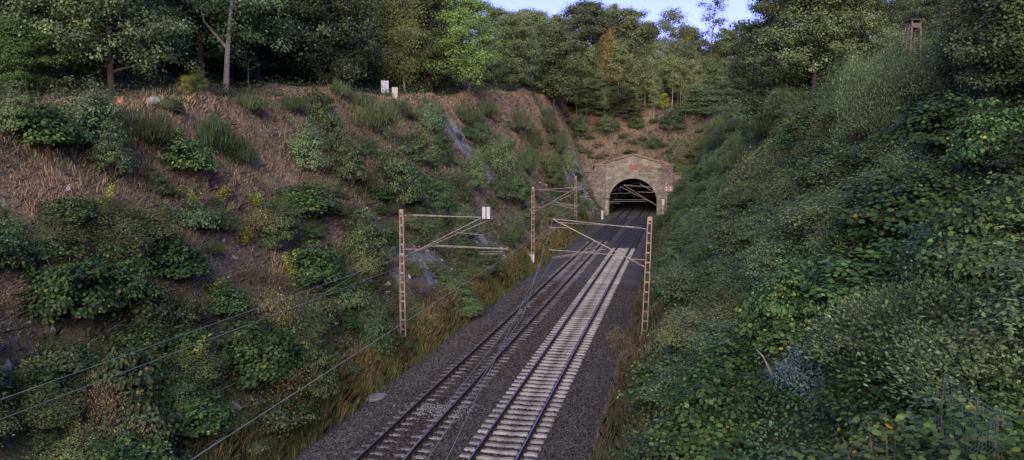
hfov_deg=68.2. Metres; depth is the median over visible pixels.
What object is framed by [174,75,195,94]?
young yellow tree
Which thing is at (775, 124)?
fine leaved bush
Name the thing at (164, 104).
broom bush
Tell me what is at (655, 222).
round bush
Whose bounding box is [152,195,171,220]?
green sapling
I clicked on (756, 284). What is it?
hazel bush
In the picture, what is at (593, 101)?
spreading tree
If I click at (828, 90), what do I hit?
willow bush
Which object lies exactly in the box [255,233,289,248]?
bramble
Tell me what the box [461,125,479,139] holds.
round bush
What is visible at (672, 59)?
young tree
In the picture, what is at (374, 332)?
round bush
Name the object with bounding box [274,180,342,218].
hazel bush
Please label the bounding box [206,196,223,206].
broom bush
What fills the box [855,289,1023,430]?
willow bush
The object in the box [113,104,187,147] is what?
broom bush
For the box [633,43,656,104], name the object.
young tree
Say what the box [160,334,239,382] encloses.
fine leaved bush
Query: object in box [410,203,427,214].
broom bush
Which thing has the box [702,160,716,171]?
broom bush
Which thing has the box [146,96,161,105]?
boulder
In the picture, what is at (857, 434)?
hazel bush
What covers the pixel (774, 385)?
hazel bush
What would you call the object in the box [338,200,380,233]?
round bush
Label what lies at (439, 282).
round bush
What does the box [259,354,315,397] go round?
dry weed
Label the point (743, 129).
broom bush
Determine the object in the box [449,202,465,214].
round bush
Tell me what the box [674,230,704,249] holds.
round bush
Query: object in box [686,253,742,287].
round bush
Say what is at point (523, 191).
round bush
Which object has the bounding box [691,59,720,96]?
wood tree
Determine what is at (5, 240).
round bush
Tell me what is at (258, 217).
fine leaved bush
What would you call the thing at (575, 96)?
young tree
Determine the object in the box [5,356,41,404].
green sapling
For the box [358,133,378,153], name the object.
round bush
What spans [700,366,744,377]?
hazel bush
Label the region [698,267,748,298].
round bush
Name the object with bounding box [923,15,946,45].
willow bush
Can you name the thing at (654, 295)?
fine leaved bush
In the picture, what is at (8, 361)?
loose rocks
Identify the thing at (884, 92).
willow bush
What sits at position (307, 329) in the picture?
fine leaved bush
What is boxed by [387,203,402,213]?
broom bush
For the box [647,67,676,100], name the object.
wood tree
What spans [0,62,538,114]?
forest floor leaves
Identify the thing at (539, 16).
hillside tree
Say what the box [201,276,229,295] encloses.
yellow sapling
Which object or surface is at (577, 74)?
wood tree
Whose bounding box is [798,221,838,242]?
hazel bush
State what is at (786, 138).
hazel bush
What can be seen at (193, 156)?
hazel bush
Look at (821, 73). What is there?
willow bush
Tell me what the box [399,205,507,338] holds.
catenary mast
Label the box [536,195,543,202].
bramble
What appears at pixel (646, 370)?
hazel bush
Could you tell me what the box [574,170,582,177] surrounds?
bramble
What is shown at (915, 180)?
hazel bush
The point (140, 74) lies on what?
forest tree
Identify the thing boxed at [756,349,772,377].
fallen branch
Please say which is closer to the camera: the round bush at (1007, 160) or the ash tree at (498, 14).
the round bush at (1007, 160)
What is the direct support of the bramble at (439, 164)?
on the terrain at (14, 446)
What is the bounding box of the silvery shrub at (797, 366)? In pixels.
[763,337,837,402]
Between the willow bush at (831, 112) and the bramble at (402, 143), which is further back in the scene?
the bramble at (402, 143)
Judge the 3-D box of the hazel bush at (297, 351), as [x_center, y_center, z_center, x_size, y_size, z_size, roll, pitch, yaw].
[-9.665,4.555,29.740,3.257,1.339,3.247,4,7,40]
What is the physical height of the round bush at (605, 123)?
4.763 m
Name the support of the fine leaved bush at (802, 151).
on the terrain at (14, 446)
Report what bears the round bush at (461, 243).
on the terrain at (14, 446)
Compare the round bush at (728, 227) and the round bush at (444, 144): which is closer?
the round bush at (728, 227)
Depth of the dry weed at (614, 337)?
41.52 m
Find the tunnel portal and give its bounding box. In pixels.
[584,153,682,215]
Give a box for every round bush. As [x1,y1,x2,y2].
[0,72,48,138]
[0,230,27,254]
[17,395,82,429]
[41,71,141,150]
[85,126,141,177]
[85,427,156,456]
[143,165,177,195]
[163,95,186,113]
[207,278,238,294]
[252,189,308,242]
[279,115,332,171]
[283,179,317,202]
[292,331,346,402]
[299,220,328,237]
[300,84,341,118]
[300,86,352,152]
[302,211,325,219]
[302,342,332,359]
[316,277,354,295]
[321,204,349,215]
[325,119,373,185]
[325,186,346,197]
[332,273,359,291]
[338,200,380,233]
[339,205,398,271]
[353,296,399,355]
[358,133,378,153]
[367,125,431,208]
[398,122,443,166]
[405,197,431,207]
[413,89,450,135]
[421,162,456,209]
[423,203,455,223]
[432,126,455,156]
[433,273,461,291]
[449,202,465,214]
[451,282,484,317]
[452,235,468,249]
[452,237,476,254]
[455,132,462,138]
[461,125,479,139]
[462,149,490,190]
[466,108,492,142]
[466,219,482,232]
[467,235,506,273]
[470,144,487,164]
[487,197,499,207]
[488,167,517,201]
[491,258,506,267]
[500,233,517,243]
[508,164,535,206]
[522,209,533,216]
[526,146,540,155]
[542,154,568,188]
[550,189,562,196]
[554,201,564,210]
[565,212,578,221]
[569,178,579,185]
[572,113,589,132]
[592,113,626,133]
[595,421,699,459]
[624,116,644,129]
[624,149,636,153]
[633,367,700,406]
[638,262,657,271]
[644,232,661,244]
[644,241,657,250]
[645,262,678,283]
[649,221,662,230]
[650,214,661,224]
[651,235,689,261]
[651,255,708,301]
[656,104,690,131]
[659,209,676,221]
[659,311,704,341]
[661,194,682,208]
[661,226,699,239]
[667,179,685,194]
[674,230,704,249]
[675,317,737,353]
[679,174,695,185]
[683,180,697,193]
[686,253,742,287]
[688,157,699,164]
[690,228,720,251]
[694,203,738,225]
[697,207,766,256]
[698,191,716,204]
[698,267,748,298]
[701,185,753,219]
[701,247,748,278]
[717,262,756,281]
[719,227,759,248]
[721,128,733,134]
[723,183,761,215]
[731,210,779,241]
[735,235,803,278]
[772,145,816,165]
[778,193,825,214]
[788,301,900,370]
[842,132,904,167]
[853,200,1006,277]
[863,34,920,112]
[928,95,1023,135]
[967,126,1023,168]
[988,119,1023,143]
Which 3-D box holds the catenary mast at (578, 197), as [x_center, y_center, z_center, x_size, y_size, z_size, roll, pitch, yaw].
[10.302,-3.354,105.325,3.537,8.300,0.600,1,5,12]
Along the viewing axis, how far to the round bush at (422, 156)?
64.40 m
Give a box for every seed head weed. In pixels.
[57,233,97,257]
[337,259,355,275]
[406,278,442,297]
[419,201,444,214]
[443,228,466,241]
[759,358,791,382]
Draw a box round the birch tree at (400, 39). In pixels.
[364,0,436,93]
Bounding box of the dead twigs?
[0,101,554,458]
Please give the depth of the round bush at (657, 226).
106.05 m
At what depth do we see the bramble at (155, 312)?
26.35 m
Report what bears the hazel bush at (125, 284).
on the terrain at (14, 446)
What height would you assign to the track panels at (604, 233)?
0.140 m
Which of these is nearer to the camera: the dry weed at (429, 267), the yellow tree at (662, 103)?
the dry weed at (429, 267)
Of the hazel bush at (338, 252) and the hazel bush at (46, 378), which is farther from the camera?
the hazel bush at (338, 252)
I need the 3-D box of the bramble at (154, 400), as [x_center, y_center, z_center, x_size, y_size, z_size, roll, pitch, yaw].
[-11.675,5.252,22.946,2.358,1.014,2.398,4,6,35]
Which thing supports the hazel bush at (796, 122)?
on the terrain at (14, 446)
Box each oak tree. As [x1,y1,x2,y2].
[0,0,156,91]
[0,0,204,95]
[114,1,192,77]
[266,0,411,93]
[369,0,477,92]
[710,0,829,118]
[735,0,916,96]
[782,0,905,84]
[807,0,930,68]
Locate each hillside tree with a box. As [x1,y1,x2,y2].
[489,7,542,87]
[522,6,553,86]
[535,14,591,79]
[556,0,651,91]
[588,2,626,59]
[601,5,664,78]
[633,20,670,55]
[655,5,692,54]
[663,22,714,60]
[693,0,731,58]
[702,27,739,65]
[723,25,751,66]
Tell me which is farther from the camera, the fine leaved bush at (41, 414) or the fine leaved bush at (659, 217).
the fine leaved bush at (659, 217)
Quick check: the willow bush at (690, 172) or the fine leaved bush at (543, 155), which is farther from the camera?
the fine leaved bush at (543, 155)
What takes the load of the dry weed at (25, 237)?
on the terrain at (14, 446)
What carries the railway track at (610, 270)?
on the ballast bed
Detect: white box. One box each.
[381,80,388,92]
[391,87,397,98]
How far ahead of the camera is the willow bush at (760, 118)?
64.49 m
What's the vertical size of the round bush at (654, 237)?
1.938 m
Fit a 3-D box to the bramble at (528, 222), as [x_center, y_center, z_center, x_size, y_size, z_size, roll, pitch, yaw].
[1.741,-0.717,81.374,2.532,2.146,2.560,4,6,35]
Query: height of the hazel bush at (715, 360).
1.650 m
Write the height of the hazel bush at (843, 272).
1.916 m
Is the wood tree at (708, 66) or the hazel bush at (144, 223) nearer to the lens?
the hazel bush at (144, 223)
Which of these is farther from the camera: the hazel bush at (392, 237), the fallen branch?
the hazel bush at (392, 237)
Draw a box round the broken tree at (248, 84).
[234,53,258,89]
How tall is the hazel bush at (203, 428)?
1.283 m
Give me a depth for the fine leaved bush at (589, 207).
124.41 m
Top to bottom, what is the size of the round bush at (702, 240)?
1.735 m
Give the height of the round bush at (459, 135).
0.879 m
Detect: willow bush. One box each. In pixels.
[677,164,700,179]
[701,122,715,129]
[722,131,744,144]
[729,176,774,200]
[742,112,773,130]
[752,82,817,117]
[780,270,971,393]
[799,220,891,263]
[803,52,870,114]
[809,73,860,124]
[811,66,833,80]
[827,46,882,149]
[841,68,903,140]
[841,251,1023,376]
[854,24,916,135]
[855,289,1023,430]
[859,145,954,187]
[862,46,917,80]
[887,18,979,102]
[894,39,964,86]
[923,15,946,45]
[945,4,1022,94]
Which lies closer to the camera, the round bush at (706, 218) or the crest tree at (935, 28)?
the crest tree at (935, 28)
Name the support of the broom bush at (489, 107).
on the terrain at (14, 446)
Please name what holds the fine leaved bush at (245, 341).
on the terrain at (14, 446)
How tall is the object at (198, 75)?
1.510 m
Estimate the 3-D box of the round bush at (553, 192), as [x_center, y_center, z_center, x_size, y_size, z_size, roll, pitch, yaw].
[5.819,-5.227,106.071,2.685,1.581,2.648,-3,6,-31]
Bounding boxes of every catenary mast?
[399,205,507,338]
[529,187,579,265]
[549,217,652,340]
[574,176,596,226]
[609,182,672,222]
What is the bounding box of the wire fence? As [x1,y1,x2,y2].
[927,375,1015,459]
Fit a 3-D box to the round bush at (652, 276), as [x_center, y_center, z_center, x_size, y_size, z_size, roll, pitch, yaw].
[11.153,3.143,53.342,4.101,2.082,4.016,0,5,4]
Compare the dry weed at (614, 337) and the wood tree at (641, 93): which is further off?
the wood tree at (641, 93)
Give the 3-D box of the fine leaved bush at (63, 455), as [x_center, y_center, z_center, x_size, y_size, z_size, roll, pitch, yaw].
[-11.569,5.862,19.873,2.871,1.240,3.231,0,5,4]
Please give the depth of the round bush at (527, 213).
83.79 m
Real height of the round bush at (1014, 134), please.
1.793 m
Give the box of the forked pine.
[175,0,239,94]
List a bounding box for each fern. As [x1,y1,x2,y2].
[706,440,744,459]
[733,433,757,448]
[749,386,777,400]
[988,295,1023,306]
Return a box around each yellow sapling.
[67,400,81,430]
[88,220,97,236]
[94,183,118,209]
[139,254,150,272]
[168,185,185,197]
[177,333,211,366]
[182,185,204,204]
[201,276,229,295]
[213,182,232,203]
[219,200,236,219]
[235,225,253,243]
[246,193,262,207]
[248,190,263,208]
[281,250,301,279]
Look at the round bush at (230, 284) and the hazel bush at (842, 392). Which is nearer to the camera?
the hazel bush at (842, 392)
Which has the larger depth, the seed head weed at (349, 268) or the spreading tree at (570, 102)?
the spreading tree at (570, 102)
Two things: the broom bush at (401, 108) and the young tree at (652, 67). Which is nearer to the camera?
the broom bush at (401, 108)
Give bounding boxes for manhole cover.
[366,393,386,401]
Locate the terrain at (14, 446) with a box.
[0,52,1023,459]
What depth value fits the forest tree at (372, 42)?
94.77 m
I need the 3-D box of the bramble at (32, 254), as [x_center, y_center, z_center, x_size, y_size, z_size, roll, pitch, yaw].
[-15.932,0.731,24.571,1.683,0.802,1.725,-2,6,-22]
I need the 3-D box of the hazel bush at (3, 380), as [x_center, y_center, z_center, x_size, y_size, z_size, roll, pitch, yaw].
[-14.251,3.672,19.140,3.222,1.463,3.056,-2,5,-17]
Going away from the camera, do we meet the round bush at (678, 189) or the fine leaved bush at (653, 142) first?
the round bush at (678, 189)
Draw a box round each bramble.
[20,244,43,260]
[20,424,66,447]
[23,337,104,375]
[81,334,181,397]
[83,381,191,445]
[105,388,165,423]
[115,290,182,326]
[136,359,194,387]
[149,234,171,242]
[155,357,208,390]
[158,294,203,324]
[163,192,229,229]
[171,292,217,320]
[182,397,241,436]
[219,315,277,341]
[242,439,273,455]
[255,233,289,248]
[255,393,320,437]
[274,320,326,357]
[298,290,343,328]
[330,277,382,309]
[339,360,362,374]
[350,268,375,287]
[361,178,382,191]
[395,134,415,153]
[403,339,415,347]
[409,197,429,207]
[427,158,442,168]
[428,282,449,299]
[439,154,452,165]
[449,220,473,237]
[472,139,484,147]
[504,138,517,146]
[506,120,518,129]
[520,215,540,229]
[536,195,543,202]
[544,133,555,142]
[547,108,555,115]
[550,151,562,162]
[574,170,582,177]
[618,133,628,137]
[638,294,647,301]
[647,118,659,121]
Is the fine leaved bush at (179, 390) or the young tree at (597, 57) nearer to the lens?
the fine leaved bush at (179, 390)
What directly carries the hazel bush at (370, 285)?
on the terrain at (14, 446)
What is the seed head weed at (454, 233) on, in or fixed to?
on the terrain at (14, 446)
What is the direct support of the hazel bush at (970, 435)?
on the terrain at (14, 446)
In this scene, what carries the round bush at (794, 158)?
on the terrain at (14, 446)
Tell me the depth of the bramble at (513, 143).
96.23 m
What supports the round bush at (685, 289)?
on the terrain at (14, 446)
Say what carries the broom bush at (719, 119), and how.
on the terrain at (14, 446)
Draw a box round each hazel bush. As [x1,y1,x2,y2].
[0,205,40,271]
[0,351,27,394]
[5,365,84,410]
[6,91,92,148]
[13,243,129,324]
[31,192,108,228]
[50,436,158,459]
[78,240,172,311]
[87,431,190,459]
[105,319,179,355]
[118,210,158,234]
[137,229,218,280]
[148,127,230,175]
[149,320,226,360]
[157,390,238,438]
[166,351,216,374]
[202,286,254,317]
[209,316,307,389]
[239,328,309,357]
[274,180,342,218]
[278,238,356,288]
[327,248,347,260]
[335,308,363,329]
[350,272,375,288]
[367,187,396,199]
[374,205,392,213]
[383,179,402,192]
[386,230,408,246]
[426,259,452,277]
[451,271,464,280]
[609,349,694,408]
[638,271,655,282]
[639,249,657,261]
[639,391,764,459]
[652,358,765,459]
[653,257,675,270]
[655,368,732,405]
[668,336,756,392]
[674,200,685,209]
[680,199,699,211]
[683,250,716,271]
[688,167,706,179]
[692,276,723,302]
[695,320,756,358]
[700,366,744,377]
[710,401,748,445]
[713,367,777,406]
[727,292,792,339]
[739,251,837,333]
[740,264,806,292]
[741,316,816,353]
[760,438,879,459]
[762,363,833,405]
[766,130,805,151]
[770,236,913,306]
[773,101,838,141]
[791,159,828,189]
[794,352,932,429]
[795,422,857,459]
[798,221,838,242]
[798,400,999,459]
[799,102,835,128]
[812,216,913,268]
[817,359,901,421]
[818,161,984,239]
[822,147,859,164]
[830,408,912,459]
[853,386,1023,459]
[855,348,914,388]
[861,159,952,188]
[867,153,993,222]
[869,344,939,379]
[870,88,1016,153]
[900,394,1023,459]
[903,166,1023,305]
[907,415,965,459]
[909,373,1023,459]
[934,93,1023,171]
[967,354,1023,385]
[969,184,1023,212]
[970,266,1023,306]
[980,395,1023,450]
[989,194,1023,213]
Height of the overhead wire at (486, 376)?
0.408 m
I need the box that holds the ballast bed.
[292,197,657,459]
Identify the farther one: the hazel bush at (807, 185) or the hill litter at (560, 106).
the hill litter at (560, 106)
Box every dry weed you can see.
[0,287,31,311]
[0,318,18,345]
[3,226,37,248]
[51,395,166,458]
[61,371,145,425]
[231,264,269,280]
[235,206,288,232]
[246,284,307,328]
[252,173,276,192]
[254,265,296,294]
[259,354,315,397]
[260,290,283,304]
[286,293,317,313]
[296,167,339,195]
[356,133,370,145]
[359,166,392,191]
[366,201,379,208]
[383,299,398,314]
[406,277,431,290]
[422,262,440,270]
[424,282,459,306]
[434,300,449,309]
[467,265,490,281]
[603,326,634,351]
[614,393,626,407]
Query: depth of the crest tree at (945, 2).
54.02 m
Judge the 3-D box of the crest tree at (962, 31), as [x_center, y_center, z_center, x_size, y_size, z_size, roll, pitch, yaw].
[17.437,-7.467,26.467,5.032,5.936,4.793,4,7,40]
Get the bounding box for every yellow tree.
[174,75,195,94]
[656,92,670,108]
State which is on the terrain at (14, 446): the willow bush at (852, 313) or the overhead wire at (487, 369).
the willow bush at (852, 313)
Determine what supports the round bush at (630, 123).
on the terrain at (14, 446)
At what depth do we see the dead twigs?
33.11 m
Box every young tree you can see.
[570,83,583,117]
[574,57,591,88]
[577,78,594,116]
[581,44,598,75]
[587,48,610,83]
[596,87,610,117]
[603,39,635,91]
[613,52,641,103]
[623,56,650,92]
[629,92,643,112]
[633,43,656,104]
[638,56,665,102]
[648,84,661,106]
[649,39,673,98]
[657,53,685,102]
[666,42,692,103]
[667,56,694,111]
[674,39,700,94]
[680,88,691,120]
[683,49,703,76]
[690,74,705,113]
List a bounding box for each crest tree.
[922,0,985,86]
[928,0,1023,98]
[939,0,955,24]
[942,0,1023,100]
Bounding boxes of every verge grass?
[180,211,593,459]
[583,221,669,459]
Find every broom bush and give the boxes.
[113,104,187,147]
[155,98,177,110]
[189,106,241,151]
[201,239,227,254]
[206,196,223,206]
[219,131,263,165]
[229,88,277,115]
[265,195,296,211]
[275,92,310,112]
[318,298,345,317]
[327,80,351,98]
[340,91,377,105]
[345,95,407,136]
[354,144,370,154]
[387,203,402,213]
[388,97,418,117]
[405,110,418,119]
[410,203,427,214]
[451,104,488,125]
[475,94,501,118]
[511,106,531,127]
[514,143,543,172]
[525,123,544,147]
[540,111,558,133]
[550,126,568,153]
[693,141,704,149]
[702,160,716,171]
[705,113,730,130]
[710,117,738,132]
[712,140,749,169]
[735,123,753,136]
[744,111,785,140]
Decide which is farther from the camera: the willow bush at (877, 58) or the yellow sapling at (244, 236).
the willow bush at (877, 58)
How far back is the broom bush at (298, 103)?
51.74 m
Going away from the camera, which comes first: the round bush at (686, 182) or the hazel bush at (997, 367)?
the hazel bush at (997, 367)
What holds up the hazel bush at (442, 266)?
on the terrain at (14, 446)
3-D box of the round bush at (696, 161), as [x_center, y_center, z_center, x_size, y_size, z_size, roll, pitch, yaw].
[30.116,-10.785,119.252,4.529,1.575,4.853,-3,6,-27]
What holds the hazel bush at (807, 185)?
on the terrain at (14, 446)
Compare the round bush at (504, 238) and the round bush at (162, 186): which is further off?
the round bush at (504, 238)
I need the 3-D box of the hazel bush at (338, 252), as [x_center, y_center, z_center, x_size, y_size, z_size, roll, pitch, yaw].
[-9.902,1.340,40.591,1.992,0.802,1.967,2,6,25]
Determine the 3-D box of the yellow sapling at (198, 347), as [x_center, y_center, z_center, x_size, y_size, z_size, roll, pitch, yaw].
[-10.699,4.330,25.593,0.969,1.726,1.039,4,7,41]
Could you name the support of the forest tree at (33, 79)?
on the terrain at (14, 446)
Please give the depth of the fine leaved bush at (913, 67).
34.01 m
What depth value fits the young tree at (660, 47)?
156.48 m
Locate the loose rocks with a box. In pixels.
[1,116,594,458]
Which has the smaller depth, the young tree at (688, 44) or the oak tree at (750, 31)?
the oak tree at (750, 31)
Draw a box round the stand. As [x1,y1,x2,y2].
[900,18,923,66]
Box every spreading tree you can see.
[559,74,584,104]
[575,78,620,114]
[601,86,647,118]
[673,83,734,114]
[713,66,758,97]
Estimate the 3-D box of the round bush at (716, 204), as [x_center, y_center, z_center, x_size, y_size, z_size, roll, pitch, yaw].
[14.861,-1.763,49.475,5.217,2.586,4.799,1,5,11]
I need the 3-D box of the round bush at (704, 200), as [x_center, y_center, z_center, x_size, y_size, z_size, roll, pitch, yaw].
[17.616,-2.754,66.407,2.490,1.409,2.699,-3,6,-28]
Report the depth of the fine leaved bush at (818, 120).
41.28 m
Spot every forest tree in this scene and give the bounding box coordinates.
[2,0,216,76]
[7,0,47,91]
[19,3,94,75]
[67,0,181,87]
[114,0,264,77]
[139,0,310,77]
[167,4,285,82]
[179,4,214,78]
[181,0,343,84]
[205,0,281,87]
[260,13,287,83]
[264,0,389,83]
[265,7,327,86]
[344,0,388,92]
[344,3,413,87]
[369,3,466,85]
[415,6,453,87]
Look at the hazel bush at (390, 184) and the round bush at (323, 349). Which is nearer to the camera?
the round bush at (323, 349)
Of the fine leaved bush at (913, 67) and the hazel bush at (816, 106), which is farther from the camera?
the hazel bush at (816, 106)
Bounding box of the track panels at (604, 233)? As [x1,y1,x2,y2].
[587,218,627,241]
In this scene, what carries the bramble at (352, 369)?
on the terrain at (14, 446)
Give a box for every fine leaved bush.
[0,379,95,435]
[0,390,29,446]
[21,219,71,257]
[21,420,134,459]
[24,207,98,244]
[61,217,162,255]
[68,341,129,390]
[73,188,158,237]
[90,218,156,260]
[109,185,197,244]
[153,361,228,412]
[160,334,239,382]
[202,204,250,230]
[216,398,258,435]
[223,324,283,363]
[237,207,284,227]
[244,280,288,309]
[267,287,338,336]
[343,242,390,277]
[356,303,388,314]
[371,297,394,312]
[391,214,425,229]
[406,260,427,277]
[407,203,449,245]
[438,266,476,298]
[440,146,478,203]
[446,194,485,236]
[451,152,464,164]
[455,256,489,278]
[480,119,526,176]
[494,213,529,239]
[515,160,528,167]
[535,135,559,167]
[540,205,565,222]
[543,198,557,207]
[561,120,580,175]
[568,194,588,213]
[585,203,597,209]
[638,134,663,148]
[640,270,672,301]
[641,349,706,393]
[645,303,715,350]
[647,249,670,266]
[647,252,688,297]
[651,219,690,254]
[657,207,674,221]
[668,210,685,220]
[669,300,740,351]
[669,374,745,428]
[671,194,692,203]
[674,239,716,261]
[684,180,707,195]
[687,176,713,192]
[690,260,754,319]
[698,132,719,141]
[699,168,715,179]
[702,144,716,149]
[702,184,740,207]
[704,134,725,146]
[706,176,725,191]
[708,145,733,159]
[709,109,730,121]
[714,140,791,190]
[715,164,730,170]
[720,118,744,129]
[721,130,738,139]
[744,142,811,181]
[744,182,830,219]
[748,168,811,198]
[750,194,842,245]
[761,170,860,234]
[765,100,815,138]
[766,116,786,130]
[767,134,866,190]
[771,104,815,129]
[775,91,816,116]
[786,126,833,157]
[787,108,845,137]
[795,120,848,151]
[809,155,864,184]
[814,153,954,209]
[817,64,846,85]
[818,49,869,87]
[861,20,933,58]
[885,39,943,99]
[902,187,1023,281]
[910,225,1023,369]
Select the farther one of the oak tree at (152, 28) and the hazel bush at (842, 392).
the oak tree at (152, 28)
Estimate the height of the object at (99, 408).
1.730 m
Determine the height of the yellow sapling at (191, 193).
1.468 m
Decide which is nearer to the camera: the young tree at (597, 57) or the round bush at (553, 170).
the round bush at (553, 170)
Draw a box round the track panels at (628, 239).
[612,217,646,248]
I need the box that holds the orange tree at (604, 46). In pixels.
[594,25,618,87]
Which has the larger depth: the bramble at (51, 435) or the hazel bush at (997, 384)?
the bramble at (51, 435)
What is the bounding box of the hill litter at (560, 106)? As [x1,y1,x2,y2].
[555,97,709,167]
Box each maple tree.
[0,15,69,94]
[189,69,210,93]
[422,0,514,95]
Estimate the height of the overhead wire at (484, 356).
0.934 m
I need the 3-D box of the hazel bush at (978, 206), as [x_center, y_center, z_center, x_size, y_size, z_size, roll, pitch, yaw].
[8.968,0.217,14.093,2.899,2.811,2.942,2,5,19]
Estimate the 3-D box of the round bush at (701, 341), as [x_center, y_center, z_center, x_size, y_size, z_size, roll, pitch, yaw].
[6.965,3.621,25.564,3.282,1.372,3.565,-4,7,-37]
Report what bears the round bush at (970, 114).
on the terrain at (14, 446)
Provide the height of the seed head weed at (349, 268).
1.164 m
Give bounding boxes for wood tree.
[566,64,592,105]
[587,68,615,99]
[605,64,626,105]
[622,62,649,100]
[646,69,665,107]
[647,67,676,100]
[674,55,722,97]
[682,58,711,85]
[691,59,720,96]
[708,57,718,83]
[709,48,725,66]
[715,56,748,101]
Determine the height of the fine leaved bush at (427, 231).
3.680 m
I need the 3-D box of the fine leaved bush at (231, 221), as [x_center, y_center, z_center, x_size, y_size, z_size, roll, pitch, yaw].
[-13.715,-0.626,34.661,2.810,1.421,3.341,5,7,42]
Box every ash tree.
[476,5,513,87]
[485,13,543,91]
[520,16,590,109]
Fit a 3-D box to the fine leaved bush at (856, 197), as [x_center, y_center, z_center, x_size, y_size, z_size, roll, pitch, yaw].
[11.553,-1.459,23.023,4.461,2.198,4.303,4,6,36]
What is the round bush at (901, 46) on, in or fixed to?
on the terrain at (14, 446)
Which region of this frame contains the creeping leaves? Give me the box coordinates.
[0,97,601,459]
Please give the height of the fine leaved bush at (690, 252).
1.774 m
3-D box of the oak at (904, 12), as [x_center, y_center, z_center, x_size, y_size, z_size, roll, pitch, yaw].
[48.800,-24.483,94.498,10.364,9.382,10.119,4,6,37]
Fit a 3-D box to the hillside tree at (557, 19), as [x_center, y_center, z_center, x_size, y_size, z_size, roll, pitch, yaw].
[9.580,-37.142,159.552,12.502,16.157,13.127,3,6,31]
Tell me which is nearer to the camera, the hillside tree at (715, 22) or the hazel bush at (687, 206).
the hazel bush at (687, 206)
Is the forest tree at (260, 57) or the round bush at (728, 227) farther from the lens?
the forest tree at (260, 57)
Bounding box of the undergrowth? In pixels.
[618,37,1023,459]
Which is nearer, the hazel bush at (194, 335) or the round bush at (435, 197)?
the hazel bush at (194, 335)
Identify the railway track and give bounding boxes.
[349,197,643,459]
[459,198,655,459]
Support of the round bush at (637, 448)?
on the terrain at (14, 446)
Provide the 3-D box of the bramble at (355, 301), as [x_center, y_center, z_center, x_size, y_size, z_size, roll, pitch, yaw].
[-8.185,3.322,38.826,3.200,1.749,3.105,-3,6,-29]
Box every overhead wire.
[0,180,625,399]
[0,184,627,419]
[191,184,629,459]
[319,203,526,296]
[403,186,640,459]
[414,185,609,253]
[427,230,550,459]
[446,262,542,459]
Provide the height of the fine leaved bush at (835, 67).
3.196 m
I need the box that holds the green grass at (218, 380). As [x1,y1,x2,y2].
[0,85,597,459]
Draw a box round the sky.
[458,0,902,50]
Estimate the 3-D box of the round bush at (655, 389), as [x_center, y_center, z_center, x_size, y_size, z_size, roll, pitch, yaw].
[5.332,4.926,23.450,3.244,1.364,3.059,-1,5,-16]
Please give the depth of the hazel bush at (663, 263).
55.39 m
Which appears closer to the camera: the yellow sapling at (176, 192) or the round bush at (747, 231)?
the yellow sapling at (176, 192)
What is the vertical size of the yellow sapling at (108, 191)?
1.263 m
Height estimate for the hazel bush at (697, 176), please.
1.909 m
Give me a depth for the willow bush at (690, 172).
103.25 m
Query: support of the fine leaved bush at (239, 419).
on the terrain at (14, 446)
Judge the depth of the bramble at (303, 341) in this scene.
31.11 m
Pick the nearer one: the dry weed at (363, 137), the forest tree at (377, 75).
the dry weed at (363, 137)
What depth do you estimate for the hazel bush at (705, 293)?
33.93 m
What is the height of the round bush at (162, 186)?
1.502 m
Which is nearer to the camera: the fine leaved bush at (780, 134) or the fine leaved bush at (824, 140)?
the fine leaved bush at (824, 140)
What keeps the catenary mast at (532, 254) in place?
on the terrain at (14, 446)
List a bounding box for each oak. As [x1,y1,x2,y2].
[714,18,805,106]
[872,0,935,54]
[892,0,951,48]
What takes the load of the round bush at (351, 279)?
on the terrain at (14, 446)
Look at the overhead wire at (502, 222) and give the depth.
59.74 m
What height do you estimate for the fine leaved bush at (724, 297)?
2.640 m
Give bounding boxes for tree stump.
[118,96,125,104]
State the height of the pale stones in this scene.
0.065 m
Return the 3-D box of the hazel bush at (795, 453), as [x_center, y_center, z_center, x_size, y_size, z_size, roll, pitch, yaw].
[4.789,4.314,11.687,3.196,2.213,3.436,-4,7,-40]
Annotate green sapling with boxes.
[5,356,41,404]
[11,212,32,233]
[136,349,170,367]
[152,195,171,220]
[212,352,228,378]
[306,173,313,188]
[406,253,421,272]
[407,308,416,323]
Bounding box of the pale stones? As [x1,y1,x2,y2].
[391,402,498,421]
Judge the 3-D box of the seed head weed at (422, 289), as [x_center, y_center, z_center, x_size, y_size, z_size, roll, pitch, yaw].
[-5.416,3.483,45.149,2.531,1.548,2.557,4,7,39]
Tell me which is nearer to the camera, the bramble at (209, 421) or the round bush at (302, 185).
the bramble at (209, 421)
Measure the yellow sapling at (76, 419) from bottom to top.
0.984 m
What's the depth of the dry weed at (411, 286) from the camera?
45.02 m
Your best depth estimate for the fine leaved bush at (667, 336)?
29.44 m
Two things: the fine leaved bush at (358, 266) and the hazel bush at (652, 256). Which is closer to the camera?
the fine leaved bush at (358, 266)
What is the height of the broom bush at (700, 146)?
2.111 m

